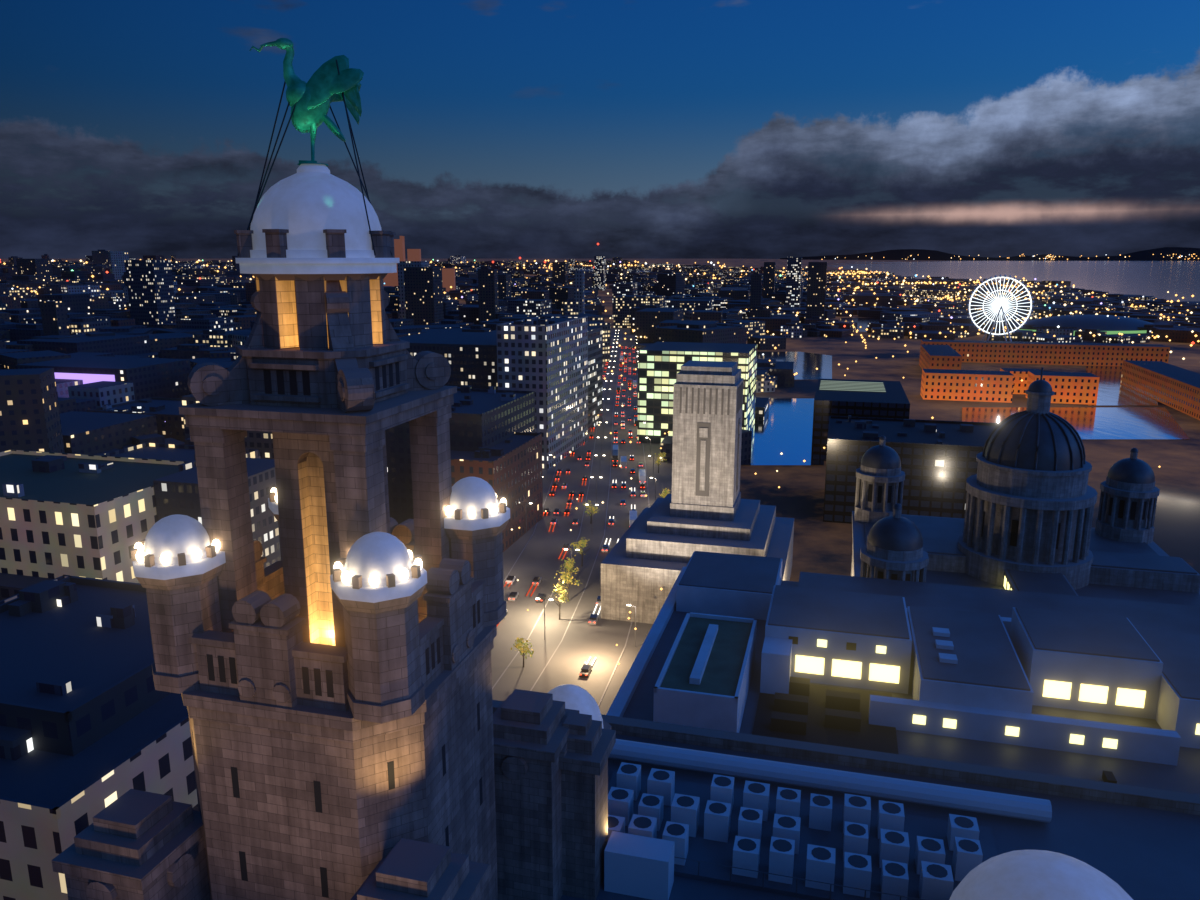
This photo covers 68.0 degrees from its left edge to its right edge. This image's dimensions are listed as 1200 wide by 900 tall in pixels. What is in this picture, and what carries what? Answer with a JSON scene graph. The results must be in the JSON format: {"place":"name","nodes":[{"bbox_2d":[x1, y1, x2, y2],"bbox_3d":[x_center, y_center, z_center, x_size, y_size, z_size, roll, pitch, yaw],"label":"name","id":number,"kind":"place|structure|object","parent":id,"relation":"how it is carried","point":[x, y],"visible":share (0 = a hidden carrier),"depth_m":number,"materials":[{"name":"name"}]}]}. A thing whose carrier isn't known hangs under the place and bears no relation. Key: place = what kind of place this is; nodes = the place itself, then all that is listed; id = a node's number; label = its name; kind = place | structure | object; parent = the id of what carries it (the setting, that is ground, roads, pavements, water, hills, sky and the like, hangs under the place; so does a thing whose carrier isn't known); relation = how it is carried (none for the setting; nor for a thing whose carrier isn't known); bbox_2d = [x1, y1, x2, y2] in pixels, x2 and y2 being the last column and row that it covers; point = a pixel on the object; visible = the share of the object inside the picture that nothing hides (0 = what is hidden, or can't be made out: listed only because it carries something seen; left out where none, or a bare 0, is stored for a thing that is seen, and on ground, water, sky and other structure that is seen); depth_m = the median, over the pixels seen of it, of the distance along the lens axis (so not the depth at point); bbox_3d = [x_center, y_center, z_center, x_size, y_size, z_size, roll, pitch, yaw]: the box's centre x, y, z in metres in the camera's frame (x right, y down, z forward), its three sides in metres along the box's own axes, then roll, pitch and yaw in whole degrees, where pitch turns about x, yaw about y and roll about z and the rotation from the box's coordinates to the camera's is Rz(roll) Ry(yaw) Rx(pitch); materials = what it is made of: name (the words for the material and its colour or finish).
{"place":"outdoors","nodes":[
{"label":"outdoors","id":0,"kind":"place"},
{"bbox_2d":[130,164,509,899],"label":"clock tower","id":1,"kind":"structure","parent":0,"point":[328,676],"depth_m":41.15,"materials":[{"name":"beige stone"}]},
{"bbox_2d":[249,38,363,165],"bbox_3d":[-13.380,-15.980,40.954,4.873,5.470,3.005,-4,13,-17],"label":"liver bird statue","id":2,"kind":"object","parent":1,"relation":"on","point":[319,91],"visible":0.99,"depth_m":40.32,"materials":[{"name":"green metal"}]},
{"bbox_2d":[237,60,392,255],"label":"stay cables","id":3,"kind":"object","parent":1,"relation":"attached to","point":[258,198],"visible":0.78,"depth_m":40.82,"materials":[{"name":"black metal"}]},
{"bbox_2d":[491,328,671,714],"bbox_3d":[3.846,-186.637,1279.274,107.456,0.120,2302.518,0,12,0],"label":"road","id":4,"kind":"structure","parent":0,"point":[568,645],"depth_m":258.56,"materials":[{"name":"grey asphalt"}]},
{"bbox_2d":[497,345,645,677],"bbox_3d":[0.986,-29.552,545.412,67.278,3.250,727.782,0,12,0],"label":"cars","id":5,"kind":"object","parent":4,"relation":"on","point":[586,669],"visible":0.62,"depth_m":345.74,"materials":[{"name":"painted metal"},{"name":"glass"},{"name":"rubber"}]},
{"bbox_2d":[510,452,669,666],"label":"trees","id":6,"kind":"object","parent":4,"relation":"on","point":[568,566],"visible":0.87,"depth_m":231.56,"materials":[{"name":"green plant"}]},
{"bbox_2d":[526,330,655,646],"bbox_3d":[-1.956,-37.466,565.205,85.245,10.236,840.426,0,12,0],"label":"street lamps","id":7,"kind":"object","parent":4,"relation":"on","point":[612,367],"visible":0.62,"depth_m":323.38,"materials":[{"name":"grey metal"}]},
{"bbox_2d":[0,243,1198,664],"bbox_3d":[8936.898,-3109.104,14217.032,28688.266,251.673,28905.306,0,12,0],"label":"city lights","id":8,"kind":"object","parent":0,"point":[826,319],"visible":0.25,"depth_m":1770.47},
{"bbox_2d":[0,259,1199,581],"bbox_3d":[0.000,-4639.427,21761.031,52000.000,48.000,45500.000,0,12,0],"label":"ground","id":9,"kind":"structure","parent":0,"point":[820,545],"depth_m":421.91,"materials":[{"name":"grey"}]},
{"bbox_2d":[383,236,455,291],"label":"anglican cathedral","id":10,"kind":"structure","parent":9,"relation":"on","point":[448,278],"depth_m":1689.93,"materials":[{"name":"brown stone"}]},
{"bbox_2d":[0,250,1199,899],"bbox_3d":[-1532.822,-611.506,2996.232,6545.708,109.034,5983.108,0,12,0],"label":"city blocks","id":11,"kind":"structure","parent":9,"relation":"on","point":[98,480],"depth_m":375.67,"materials":[{"name":"stone"}]},
{"bbox_2d":[54,373,885,391],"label":"glow panels","id":12,"kind":"object","parent":11,"relation":"on","point":[88,378],"visible":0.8,"depth_m":431.58,"materials":[{"name":"purple"}]},
{"bbox_2d":[601,361,793,623],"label":"ventilation tower","id":13,"kind":"structure","parent":9,"relation":"on","point":[704,507],"depth_m":223.34,"materials":[{"name":"stone"}]},
{"bbox_2d":[967,275,1033,340],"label":"wheel of liverpool","id":14,"kind":"object","parent":9,"relation":"on","point":[1000,306],"visible":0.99,"depth_m":803.37,"materials":[{"name":"silver metal"}]},
{"bbox_2d":[811,339,1199,523],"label":"dock warehouses","id":15,"kind":"structure","parent":9,"relation":"on","point":[939,464],"depth_m":402.90,"materials":[{"name":"brick"}]},
{"bbox_2d":[851,367,1199,605],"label":"port of liverpool building","id":16,"kind":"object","parent":9,"relation":"on","point":[1025,524],"visible":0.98,"depth_m":165.31,"materials":[{"name":"stone"}]},
{"bbox_2d":[1016,315,1153,335],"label":"arena hall","id":17,"kind":"structure","parent":9,"relation":"on","point":[1110,324],"depth_m":999.45,"materials":[{"name":"grey"}]},
{"bbox_2d":[0,0,1199,258],"label":"sky","id":18,"kind":"structure","parent":0,"point":[486,129],"materials":[{"name":"blue"}]},
{"bbox_2d":[52,684,1199,899],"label":"building roof","id":19,"kind":"structure","parent":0,"point":[592,802],"depth_m":55.74,"materials":[{"name":"grey concrete"}]},
{"bbox_2d":[606,551,1199,794],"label":"office building","id":20,"kind":"structure","parent":0,"point":[1094,688],"depth_m":108.50,"materials":[{"name":"concrete"}]},
{"bbox_2d":[741,261,1199,464],"bbox_3d":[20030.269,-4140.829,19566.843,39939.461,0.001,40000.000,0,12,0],"label":"water","id":21,"kind":"structure","parent":0,"point":[785,427],"depth_m":688.99,"materials":[{"name":"blue liquid"}]},
{"bbox_2d":[780,247,1199,260],"bbox_3d":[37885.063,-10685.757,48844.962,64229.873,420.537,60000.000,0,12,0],"label":"hills","id":22,"kind":"structure","parent":0,"point":[1160,254],"depth_m":28477.49,"materials":[{"name":"black"}]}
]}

